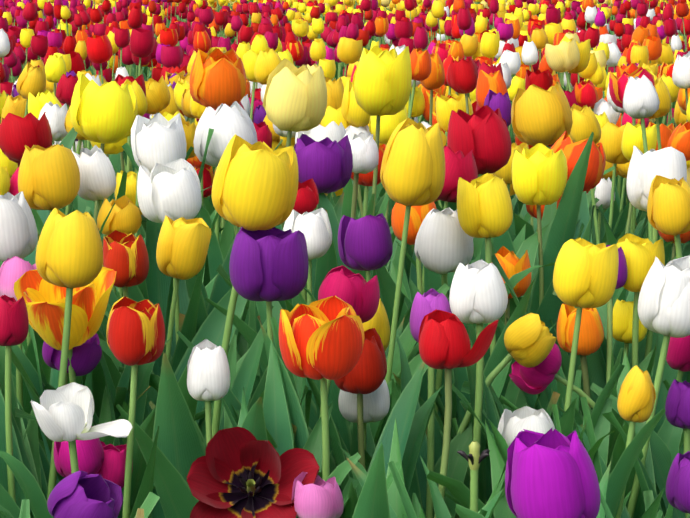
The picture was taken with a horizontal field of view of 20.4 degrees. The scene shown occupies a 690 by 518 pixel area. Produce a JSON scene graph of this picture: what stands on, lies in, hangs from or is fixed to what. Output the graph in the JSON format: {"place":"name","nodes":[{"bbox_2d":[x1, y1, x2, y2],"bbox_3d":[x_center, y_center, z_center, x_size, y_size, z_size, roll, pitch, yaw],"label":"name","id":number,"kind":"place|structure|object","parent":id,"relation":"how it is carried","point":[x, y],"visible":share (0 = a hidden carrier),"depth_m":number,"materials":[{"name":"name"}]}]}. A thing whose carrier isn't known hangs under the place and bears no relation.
{"place":"outdoors","nodes":[
{"label":"outdoors","id":0,"kind":"place"},
{"bbox_2d":[0,0,689,195],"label":"tulip field","id":1,"kind":"structure","parent":0,"point":[105,51],"depth_m":5.31,"materials":[{"name":"multicoloured plant"}]},
{"bbox_2d":[0,0,689,80],"bbox_3d":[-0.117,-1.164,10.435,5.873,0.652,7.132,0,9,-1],"label":"tulip field","id":2,"kind":"structure","parent":0,"point":[68,17],"depth_m":8.96,"materials":[{"name":"multicoloured plant"}]},
{"bbox_2d":[412,441,489,517],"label":"petalless tulip","id":3,"kind":"object","parent":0,"point":[474,458],"visible":0.94,"depth_m":1.34,"materials":[{"name":"green plant"}]},
{"label":"soil","id":4,"kind":"structure","parent":0,"visible":0},
{"bbox_2d":[0,294,38,517],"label":"red tulip","id":5,"kind":"object","parent":4,"relation":"on","point":[14,324],"visible":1,"depth_m":1.47,"materials":[{"name":"green plant"}]},
{"bbox_2d":[0,256,59,406],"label":"pink tulip","id":6,"kind":"object","parent":4,"relation":"on","point":[13,269],"visible":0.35,"depth_m":1.63,"materials":[{"name":"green plant"}]},
{"bbox_2d":[0,112,79,266],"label":"red tulip","id":7,"kind":"object","parent":4,"relation":"on","point":[19,133],"visible":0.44,"depth_m":2.09,"materials":[{"name":"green plant"}]},
{"bbox_2d":[0,191,92,440],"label":"white tulip","id":8,"kind":"object","parent":4,"relation":"on","point":[18,233],"visible":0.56,"depth_m":1.68,"materials":[{"name":"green plant"}]},
{"bbox_2d":[0,207,102,500],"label":"yellow tulip","id":9,"kind":"object","parent":4,"relation":"on","point":[69,253],"visible":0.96,"depth_m":1.49,"materials":[{"name":"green plant"}]},
{"bbox_2d":[0,382,132,517],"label":"white tulip","id":10,"kind":"object","parent":4,"relation":"on","point":[64,413],"visible":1,"depth_m":1.37,"materials":[{"name":"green plant"}]},
{"bbox_2d":[18,144,114,384],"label":"yellow tulip","id":11,"kind":"object","parent":4,"relation":"on","point":[49,178],"visible":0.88,"depth_m":1.78,"materials":[{"name":"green plant"}]},
{"bbox_2d":[11,324,138,484],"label":"purple tulip","id":12,"kind":"object","parent":4,"relation":"on","point":[86,357],"visible":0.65,"depth_m":1.61,"materials":[{"name":"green plant"}]},
{"bbox_2d":[53,426,103,476],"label":"magenta tulip","id":13,"kind":"object","parent":4,"relation":"on","point":[90,455],"visible":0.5,"depth_m":1.49,"materials":[{"name":"pink plant"}]},
{"bbox_2d":[14,267,149,500],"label":"tulip","id":14,"kind":"object","parent":4,"relation":"on","point":[44,301],"visible":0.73,"depth_m":1.57,"materials":[{"name":"yellow plant"}]},
{"bbox_2d":[0,296,164,517],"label":"tulip","id":15,"kind":"object","parent":4,"relation":"on","point":[135,332],"visible":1,"depth_m":1.39,"materials":[{"name":"red plant"}]},
{"bbox_2d":[47,471,122,517],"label":"purple tulip","id":16,"kind":"object","parent":4,"relation":"on","point":[80,494],"visible":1,"depth_m":1.32,"materials":[{"name":"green plant"}]},
{"bbox_2d":[11,230,171,425],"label":"tulip","id":17,"kind":"object","parent":4,"relation":"on","point":[125,257],"visible":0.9,"depth_m":1.64,"materials":[{"name":"red plant"}]},
{"bbox_2d":[97,441,132,488],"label":"magenta tulip","id":18,"kind":"object","parent":4,"relation":"on","point":[112,468],"visible":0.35,"depth_m":1.50,"materials":[{"name":"pink plant"}]},
{"bbox_2d":[92,195,148,417],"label":"yellow tulip","id":19,"kind":"object","parent":4,"relation":"on","point":[125,216],"visible":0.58,"depth_m":1.82,"materials":[{"name":"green plant"}]},
{"bbox_2d":[31,145,210,410],"bbox_3d":[-0.248,0.158,1.928,0.196,0.552,0.137,5,10,32],"label":"white tulip","id":20,"kind":"object","parent":4,"relation":"on","point":[97,178],"visible":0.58,"depth_m":1.84,"materials":[{"name":"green plant"}]},
{"bbox_2d":[70,74,216,337],"bbox_3d":[-0.226,0.088,2.223,0.185,0.604,0.207,0,9,-1],"label":"yellow tulip","id":21,"kind":"object","parent":4,"relation":"on","point":[105,113],"visible":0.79,"depth_m":2.14,"materials":[{"name":"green plant"}]},
{"bbox_2d":[44,215,246,426],"bbox_3d":[-0.179,0.210,1.734,0.207,0.505,0.120,-4,10,-27],"label":"yellow tulip","id":22,"kind":"object","parent":4,"relation":"on","point":[182,247],"visible":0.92,"depth_m":1.69,"materials":[{"name":"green plant"}]},
{"bbox_2d":[122,113,213,368],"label":"white tulip","id":23,"kind":"object","parent":4,"relation":"on","point":[158,138],"visible":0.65,"depth_m":1.84,"materials":[{"name":"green plant"}]},
{"bbox_2d":[115,158,247,425],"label":"white tulip","id":24,"kind":"object","parent":4,"relation":"on","point":[172,190],"visible":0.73,"depth_m":1.81,"materials":[{"name":"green plant"}]},
{"bbox_2d":[122,101,256,347],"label":"white tulip","id":25,"kind":"object","parent":4,"relation":"on","point":[226,123],"visible":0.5,"depth_m":1.89,"materials":[{"name":"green plant"}]},
{"bbox_2d":[150,134,298,517],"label":"yellow tulip","id":26,"kind":"object","parent":4,"relation":"on","point":[254,186],"visible":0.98,"depth_m":1.51,"materials":[{"name":"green plant"}]},
{"bbox_2d":[190,48,282,351],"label":"orange tulip","id":27,"kind":"object","parent":4,"relation":"on","point":[217,77],"visible":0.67,"depth_m":2.31,"materials":[{"name":"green plant"}]},
{"bbox_2d":[187,339,307,444],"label":"white tulip","id":28,"kind":"object","parent":4,"relation":"on","point":[208,375],"visible":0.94,"depth_m":1.41,"materials":[{"name":"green plant"}]},
{"bbox_2d":[176,227,321,477],"bbox_3d":[-0.073,0.234,1.527,0.115,0.519,0.160,0,9,-1],"label":"purple tulip","id":29,"kind":"object","parent":4,"relation":"on","point":[268,266],"visible":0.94,"depth_m":1.48,"materials":[{"name":"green plant"}]},
{"bbox_2d":[187,387,319,517],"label":"dark red tulip","id":30,"kind":"object","parent":4,"relation":"on","point":[239,471],"visible":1,"depth_m":1.35,"materials":[{"name":"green plant"}]},
{"bbox_2d":[247,208,331,407],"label":"white tulip","id":31,"kind":"object","parent":4,"relation":"on","point":[314,227],"visible":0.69,"depth_m":1.74,"materials":[{"name":"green plant"}]},
{"bbox_2d":[263,58,331,303],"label":"cream tulip","id":32,"kind":"object","parent":4,"relation":"on","point":[295,99],"visible":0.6,"depth_m":2.09,"materials":[{"name":"yellow plant"}]},
{"bbox_2d":[232,265,379,472],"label":"crimson tulip","id":33,"kind":"object","parent":4,"relation":"on","point":[359,294],"visible":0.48,"depth_m":1.47,"materials":[{"name":"pink plant"}]},
{"bbox_2d":[204,213,419,429],"bbox_3d":[-0.013,0.213,1.711,0.231,0.508,0.113,-5,10,-28],"label":"purple tulip","id":34,"kind":"object","parent":4,"relation":"on","point":[365,244],"visible":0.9,"depth_m":1.68,"materials":[{"name":"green plant"}]},
{"bbox_2d":[263,296,363,517],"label":"tulip","id":35,"kind":"object","parent":4,"relation":"on","point":[322,340],"visible":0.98,"depth_m":1.38,"materials":[{"name":"orange plant"}]},
{"bbox_2d":[285,178,343,311],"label":"red tulip","id":36,"kind":"object","parent":4,"relation":"on","point":[307,198],"visible":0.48,"depth_m":1.85,"materials":[{"name":"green plant"}]},
{"bbox_2d":[292,472,343,517],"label":"pink tulip","id":37,"kind":"object","parent":4,"relation":"on","point":[320,497],"visible":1,"depth_m":1.32,"materials":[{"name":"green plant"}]},
{"bbox_2d":[216,193,436,308],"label":"orange tulip","id":38,"kind":"object","parent":4,"relation":"on","point":[418,214],"visible":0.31,"depth_m":1.84,"materials":[{"name":"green plant"}]},
{"bbox_2d":[0,29,689,330],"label":"tulip field","id":39,"kind":"structure","parent":4,"relation":"on","point":[617,123],"depth_m":2.90,"materials":[{"name":"multicoloured plant"}]},
{"bbox_2d":[0,239,689,517],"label":"tulip leaves","id":40,"kind":"object","parent":4,"relation":"on","point":[380,494],"visible":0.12,"depth_m":1.49,"materials":[{"name":"green plant"}]},
{"bbox_2d":[292,134,404,333],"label":"purple tulip","id":41,"kind":"object","parent":4,"relation":"on","point":[326,164],"visible":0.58,"depth_m":1.88,"materials":[{"name":"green plant"}]},
{"bbox_2d":[256,117,449,457],"bbox_3d":[-0.009,0.174,1.680,0.199,0.593,0.107,2,9,13],"label":"yellow tulip","id":42,"kind":"object","parent":4,"relation":"on","point":[412,171],"visible":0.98,"depth_m":1.64,"materials":[{"name":"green plant"}]},
{"bbox_2d":[343,132,378,218],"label":"white tulip","id":43,"kind":"object","parent":4,"relation":"on","point":[365,152],"visible":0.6,"depth_m":2.00,"materials":[{"name":"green plant"}]},
{"bbox_2d":[304,287,422,395],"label":"yellow tulip","id":44,"kind":"object","parent":4,"relation":"on","point":[379,322],"visible":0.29,"depth_m":1.69,"materials":[{"name":"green plant"}]},
{"bbox_2d":[338,379,389,469],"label":"white tulip","id":45,"kind":"object","parent":4,"relation":"on","point":[376,405],"visible":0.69,"depth_m":1.58,"materials":[{"name":"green plant"}]},
{"bbox_2d":[330,45,411,288],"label":"yellow tulip","id":46,"kind":"object","parent":4,"relation":"on","point":[382,82],"visible":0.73,"depth_m":2.20,"materials":[{"name":"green plant"}]},
{"bbox_2d":[307,328,434,517],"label":"crimson tulip","id":47,"kind":"object","parent":4,"relation":"on","point":[367,374],"visible":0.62,"depth_m":1.54,"materials":[{"name":"red plant"}]},
{"bbox_2d":[344,309,498,517],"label":"red tulip","id":48,"kind":"object","parent":4,"relation":"on","point":[444,341],"visible":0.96,"depth_m":1.41,"materials":[{"name":"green plant"}]},
{"bbox_2d":[376,145,483,338],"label":"red tulip","id":49,"kind":"object","parent":4,"relation":"on","point":[458,164],"visible":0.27,"depth_m":1.94,"materials":[{"name":"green plant"}]},
{"bbox_2d":[392,288,471,517],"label":"lilac tulip","id":50,"kind":"object","parent":4,"relation":"on","point":[428,302],"visible":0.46,"depth_m":1.52,"materials":[{"name":"green plant"}]},
{"bbox_2d":[401,105,511,308],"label":"red tulip","id":51,"kind":"object","parent":4,"relation":"on","point":[482,133],"visible":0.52,"depth_m":1.99,"materials":[{"name":"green plant"}]},
{"bbox_2d":[392,173,539,465],"bbox_3d":[0.117,0.196,1.713,0.154,0.540,0.100,0,9,-1],"label":"yellow tulip","id":52,"kind":"object","parent":4,"relation":"on","point":[484,207],"visible":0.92,"depth_m":1.68,"materials":[{"name":"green plant"}]},
{"bbox_2d":[409,207,554,439],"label":"white tulip","id":53,"kind":"object","parent":4,"relation":"on","point":[444,246],"visible":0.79,"depth_m":1.74,"materials":[{"name":"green plant"}]},
{"bbox_2d":[445,259,576,517],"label":"white tulip","id":54,"kind":"object","parent":4,"relation":"on","point":[478,297],"visible":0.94,"depth_m":1.47,"materials":[{"name":"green plant"}]},
{"bbox_2d":[484,220,551,409],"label":"orange tulip","id":55,"kind":"object","parent":4,"relation":"on","point":[512,263],"visible":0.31,"depth_m":1.85,"materials":[{"name":"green plant"}]},
{"bbox_2d":[445,406,596,506],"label":"white tulip","id":56,"kind":"object","parent":4,"relation":"on","point":[511,425],"visible":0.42,"depth_m":1.43,"materials":[{"name":"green plant"}]},
{"bbox_2d":[457,313,585,437],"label":"yellow tulip","id":57,"kind":"object","parent":4,"relation":"on","point":[529,340],"visible":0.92,"depth_m":1.54,"materials":[{"name":"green plant"}]},
{"bbox_2d":[455,428,599,517],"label":"tulip","id":58,"kind":"object","parent":4,"relation":"on","point":[550,473],"visible":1,"depth_m":1.08,"materials":[{"name":"purple plant"}]},
{"bbox_2d":[469,131,605,410],"bbox_3d":[0.201,0.148,1.953,0.168,0.563,0.109,-4,10,-27],"label":"orange tulip","id":59,"kind":"object","parent":4,"relation":"on","point":[586,159],"visible":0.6,"depth_m":1.93,"materials":[{"name":"green plant"}]},
{"bbox_2d":[452,238,624,443],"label":"yellow tulip","id":60,"kind":"object","parent":4,"relation":"on","point":[585,273],"visible":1,"depth_m":1.49,"materials":[{"name":"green plant"}]},
{"bbox_2d":[479,81,614,254],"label":"yellow tulip","id":61,"kind":"object","parent":4,"relation":"on","point":[540,115],"visible":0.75,"depth_m":2.15,"materials":[{"name":"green plant"}]},
{"bbox_2d":[512,143,583,357],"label":"yellow tulip","id":62,"kind":"object","parent":4,"relation":"on","point":[539,174],"visible":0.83,"depth_m":1.90,"materials":[{"name":"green plant"}]},
{"bbox_2d":[427,255,689,517],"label":"white tulip","id":63,"kind":"object","parent":4,"relation":"on","point":[664,303],"visible":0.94,"depth_m":1.45,"materials":[{"name":"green plant"}]},
{"bbox_2d":[492,245,626,423],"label":"purple tulip","id":64,"kind":"object","parent":4,"relation":"on","point":[622,274],"visible":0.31,"depth_m":1.71,"materials":[{"name":"green plant"}]},
{"bbox_2d":[467,366,665,517],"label":"yellow tulip","id":65,"kind":"object","parent":4,"relation":"on","point":[636,398],"visible":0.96,"depth_m":1.38,"materials":[{"name":"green plant"}]},
{"bbox_2d":[509,343,623,467],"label":"magenta tulip","id":66,"kind":"object","parent":4,"relation":"on","point":[540,377],"visible":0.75,"depth_m":1.58,"materials":[{"name":"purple plant"}]},
{"bbox_2d":[496,303,653,413],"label":"orange tulip","id":67,"kind":"object","parent":4,"relation":"on","point":[591,336],"visible":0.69,"depth_m":1.70,"materials":[{"name":"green plant"}]},
{"bbox_2d":[522,405,630,513],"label":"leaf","id":68,"kind":"object","parent":4,"relation":"on","point":[581,438],"visible":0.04,"depth_m":1.39,"materials":[{"name":"green plant"}]},
{"bbox_2d":[553,290,655,380],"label":"yellow tulip","id":69,"kind":"object","parent":4,"relation":"on","point":[622,318],"visible":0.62,"depth_m":1.74,"materials":[{"name":"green plant"}]},
{"bbox_2d":[557,233,688,416],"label":"yellow tulip","id":70,"kind":"object","parent":4,"relation":"on","point":[640,253],"visible":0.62,"depth_m":1.72,"materials":[{"name":"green plant"}]},
{"bbox_2d":[601,146,686,387],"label":"white tulip","id":71,"kind":"object","parent":4,"relation":"on","point":[645,169],"visible":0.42,"depth_m":1.74,"materials":[{"name":"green plant"}]},
{"bbox_2d":[602,379,689,517],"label":"purple tulip","id":72,"kind":"object","parent":4,"relation":"on","point":[677,408],"visible":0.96,"depth_m":1.48,"materials":[{"name":"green plant"}]},
{"bbox_2d":[629,175,689,420],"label":"yellow tulip","id":73,"kind":"object","parent":4,"relation":"on","point":[668,208],"visible":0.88,"depth_m":1.69,"materials":[{"name":"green plant"}]},
{"bbox_2d":[652,333,689,454],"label":"crimson tulip","id":74,"kind":"object","parent":4,"relation":"on","point":[677,363],"visible":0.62,"depth_m":1.68,"materials":[{"name":"green plant"}]},
{"bbox_2d":[666,451,689,514],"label":"purple tulip","id":75,"kind":"object","parent":4,"relation":"on","point":[678,488],"visible":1,"depth_m":1.36,"materials":[{"name":"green plant"}]}
]}

